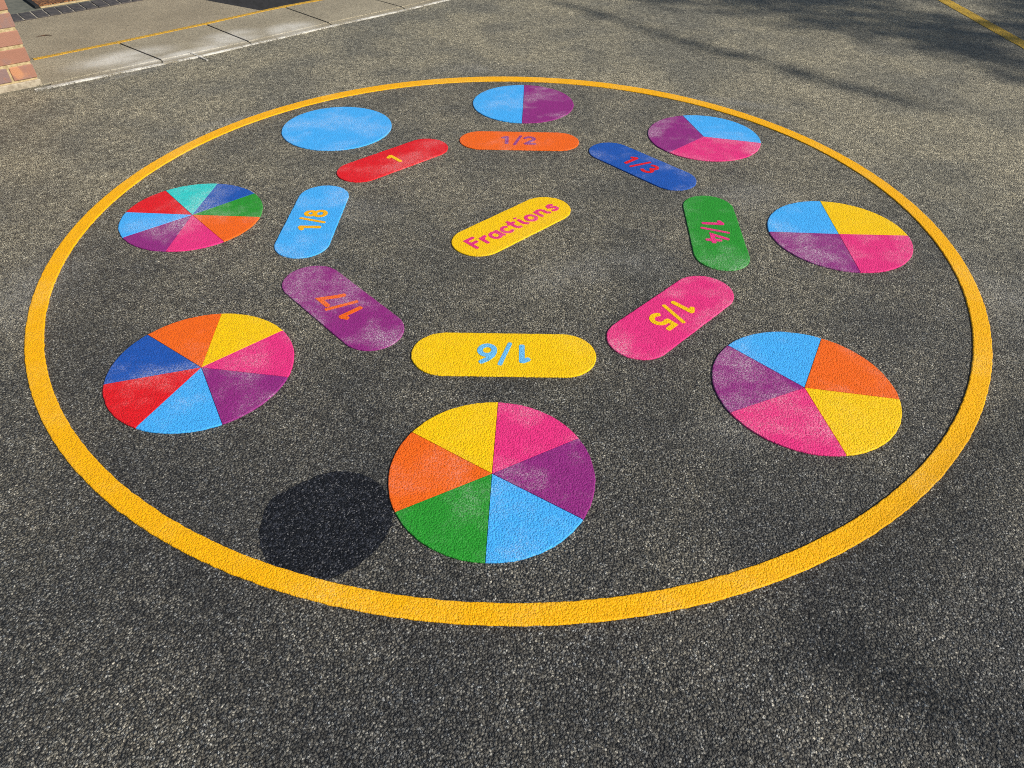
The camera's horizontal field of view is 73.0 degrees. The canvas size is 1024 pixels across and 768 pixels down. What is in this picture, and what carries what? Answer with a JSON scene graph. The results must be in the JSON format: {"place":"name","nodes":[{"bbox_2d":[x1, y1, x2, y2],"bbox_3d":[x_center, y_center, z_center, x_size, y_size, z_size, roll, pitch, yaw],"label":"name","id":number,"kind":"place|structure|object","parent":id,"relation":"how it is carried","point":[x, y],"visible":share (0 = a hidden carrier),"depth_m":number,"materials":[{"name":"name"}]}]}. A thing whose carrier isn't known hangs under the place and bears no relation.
{"place":"outdoors","nodes":[
{"label":"outdoors","id":0,"kind":"place"},
{"bbox_2d":[14,0,259,58],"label":"lane","id":1,"kind":"structure","parent":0,"point":[87,28],"depth_m":4.31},
{"bbox_2d":[30,0,442,86],"bbox_3d":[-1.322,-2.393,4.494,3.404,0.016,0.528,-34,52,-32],"label":"pavement","id":2,"kind":"structure","parent":0,"point":[197,39],"depth_m":4.10,"materials":[{"name":"concrete"}]},
{"bbox_2d":[0,0,1023,767],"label":"ground","id":3,"kind":"structure","parent":0,"point":[126,642],"depth_m":1.81,"materials":[{"name":"grey asphalt"}]},
{"bbox_2d":[0,0,41,93],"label":"brick pillar","id":4,"kind":"structure","parent":3,"relation":"on","point":[17,71],"depth_m":3.40,"materials":[{"name":"brick"}]},
{"bbox_2d":[4,0,93,13],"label":"doorway floor","id":5,"kind":"structure","parent":3,"relation":"on","point":[17,6],"depth_m":4.53,"materials":[{"name":"grey concrete"}]},
{"bbox_2d":[24,0,88,8],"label":"doormat","id":6,"kind":"object","parent":5,"relation":"on","point":[35,4],"visible":1,"depth_m":4.57,"materials":[{"name":"black rubber"}]},
{"bbox_2d":[17,0,132,19],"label":"edging mortar","id":7,"kind":"object","parent":3,"relation":"on","point":[61,12],"visible":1,"depth_m":4.48,"materials":[{"name":"grey concrete"}]},
{"bbox_2d":[10,0,142,21],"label":"brick edging","id":8,"kind":"object","parent":3,"relation":"on","point":[65,9],"visible":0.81,"depth_m":4.49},
{"bbox_2d":[33,0,320,59],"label":"painted edge line","id":9,"kind":"object","parent":3,"relation":"on","point":[125,40],"visible":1,"depth_m":4.17,"materials":[{"name":"yellow paint"}]},
{"bbox_2d":[118,184,262,251],"bbox_3d":[-1.180,-0.622,2.557,0.502,0.008,0.502,1,42,0],"label":"painted disc","id":10,"kind":"object","parent":3,"relation":"on","point":[190,217],"visible":1,"depth_m":2.54,"materials":[{"name":"multicoloured paint"}]},
{"bbox_2d":[102,313,293,433],"bbox_3d":[-0.865,-0.044,1.930,0.502,0.008,0.502,1,42,0],"label":"painted disc","id":11,"kind":"object","parent":3,"relation":"on","point":[155,381],"visible":1,"depth_m":1.91,"materials":[{"name":"multicoloured paint"}]},
{"bbox_2d":[34,0,446,89],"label":"chalk line","id":12,"kind":"object","parent":3,"relation":"on","point":[132,70],"visible":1,"depth_m":3.92,"materials":[{"name":"white paint"}]},
{"bbox_2d":[207,0,310,9],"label":"sunken well","id":13,"kind":"object","parent":3,"relation":"in","point":[259,4],"visible":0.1,"depth_m":5.23,"materials":[{"name":"paint"}]},
{"bbox_2d":[274,185,348,258],"bbox_3d":[-0.730,-0.605,2.545,0.192,0.009,0.531,1,42,0],"label":"painted lozenge","id":14,"kind":"object","parent":3,"relation":"on","point":[310,225],"visible":1,"depth_m":2.52,"materials":[{"name":"blue paint"}]},
{"bbox_2d":[259,471,393,579],"bbox_3d":[-0.415,0.311,1.551,0.297,0.003,0.300,1,42,0],"label":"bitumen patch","id":15,"kind":"object","parent":3,"relation":"on","point":[326,526],"visible":1,"depth_m":1.55,"materials":[{"name":"black asphalt"}]},
{"bbox_2d":[282,107,391,150],"bbox_3d":[-0.798,-1.170,3.162,0.493,0.008,0.493,1,42,0],"label":"painted disc","id":16,"kind":"object","parent":3,"relation":"on","point":[335,128],"visible":1,"depth_m":3.14,"materials":[{"name":"blue paint"}]},
{"bbox_2d":[282,266,403,350],"bbox_3d":[-0.533,-0.244,2.154,0.192,0.009,0.531,-32,52,-30],"label":"painted lozenge","id":17,"kind":"object","parent":3,"relation":"on","point":[343,309],"visible":1,"depth_m":2.14,"materials":[{"name":"purple paint"}]},
{"bbox_2d":[337,139,447,182],"bbox_3d":[-0.498,-0.947,2.923,0.531,0.009,0.192,-32,52,-31],"label":"painted lozenge","id":18,"kind":"object","parent":3,"relation":"on","point":[387,162],"visible":1,"depth_m":2.91,"materials":[{"name":"red paint"}]},
{"bbox_2d":[388,402,595,563],"bbox_3d":[-0.048,0.217,1.659,0.493,0.008,0.493,1,42,0],"label":"painted disc","id":19,"kind":"object","parent":3,"relation":"on","point":[540,486],"visible":1,"depth_m":1.63,"materials":[{"name":"multicoloured paint"}]},
{"bbox_2d":[411,332,595,377],"bbox_3d":[-0.024,-0.084,1.987,0.531,0.009,0.192,1,42,0],"label":"painted lozenge","id":20,"kind":"object","parent":3,"relation":"on","point":[508,355],"visible":1,"depth_m":1.98,"materials":[{"name":"yellow paint"}]},
{"bbox_2d":[24,76,992,626],"bbox_3d":[-0.003,-0.575,2.525,3.141,0.008,3.128,1,42,0],"label":"painted ring","id":21,"kind":"object","parent":3,"relation":"on","point":[148,518],"visible":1,"depth_m":1.59,"materials":[{"name":"yellow paint"}]},
{"bbox_2d":[451,197,570,256],"bbox_3d":[0.004,-0.581,2.530,0.532,0.009,0.192,-33,52,-31],"label":"painted lozenge","id":22,"kind":"object","parent":3,"relation":"on","point":[507,228],"visible":1,"depth_m":2.51,"materials":[{"name":"yellow paint"}]},
{"bbox_2d":[459,131,578,150],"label":"painted lozenge","id":23,"kind":"object","parent":3,"relation":"on","point":[524,141],"visible":1,"depth_m":3.07,"materials":[{"name":"orange paint"}]},
{"bbox_2d":[473,85,573,123],"bbox_3d":[0.055,-1.380,3.405,0.495,0.008,0.494,1,42,0],"label":"painted disc","id":24,"kind":"object","parent":3,"relation":"on","point":[536,104],"visible":1,"depth_m":3.39,"materials":[{"name":"multicoloured paint"}]},
{"bbox_2d":[589,142,695,190],"bbox_3d":[0.541,-0.917,2.907,0.192,0.009,0.531,-30,51,-30],"label":"painted lozenge","id":25,"kind":"object","parent":3,"relation":"on","point":[648,169],"visible":1,"depth_m":2.89,"materials":[{"name":"blue paint"}]},
{"bbox_2d":[606,276,733,359],"bbox_3d":[0.495,-0.212,2.135,0.531,0.009,0.192,-34,53,-32],"label":"painted lozenge","id":26,"kind":"object","parent":3,"relation":"on","point":[665,321],"visible":1,"depth_m":2.12,"materials":[{"name":"pink paint"}]},
{"bbox_2d":[648,115,760,161],"bbox_3d":[0.865,-1.115,3.128,0.500,0.008,0.500,1,42,0],"label":"painted disc","id":27,"kind":"object","parent":3,"relation":"on","point":[704,138],"visible":1,"depth_m":3.11,"materials":[{"name":"multicoloured paint"}]},
{"bbox_2d":[683,196,749,270],"bbox_3d":[0.736,-0.557,2.516,0.192,0.009,0.531,3,43,3],"label":"painted lozenge","id":28,"kind":"object","parent":3,"relation":"on","point":[716,237],"visible":1,"depth_m":2.49,"materials":[{"name":"green paint"}]},
{"bbox_2d":[712,332,901,455],"bbox_3d":[0.800,0.012,1.896,0.496,0.008,0.495,1,42,0],"label":"painted disc","id":29,"kind":"object","parent":3,"relation":"on","point":[845,402],"visible":1,"depth_m":1.87,"materials":[{"name":"multicoloured paint"}]},
{"bbox_2d":[767,201,912,272],"bbox_3d":[1.181,-0.540,2.505,0.498,0.008,0.498,1,42,0],"label":"painted disc","id":30,"kind":"object","parent":3,"relation":"on","point":[841,237],"visible":1,"depth_m":2.48,"materials":[{"name":"multicoloured paint"}]},
{"bbox_2d":[938,0,1023,48],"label":"painted bay line","id":31,"kind":"object","parent":3,"relation":"on","point":[1005,34],"visible":1,"depth_m":4.51,"materials":[{"name":"yellow paint"}]}
]}

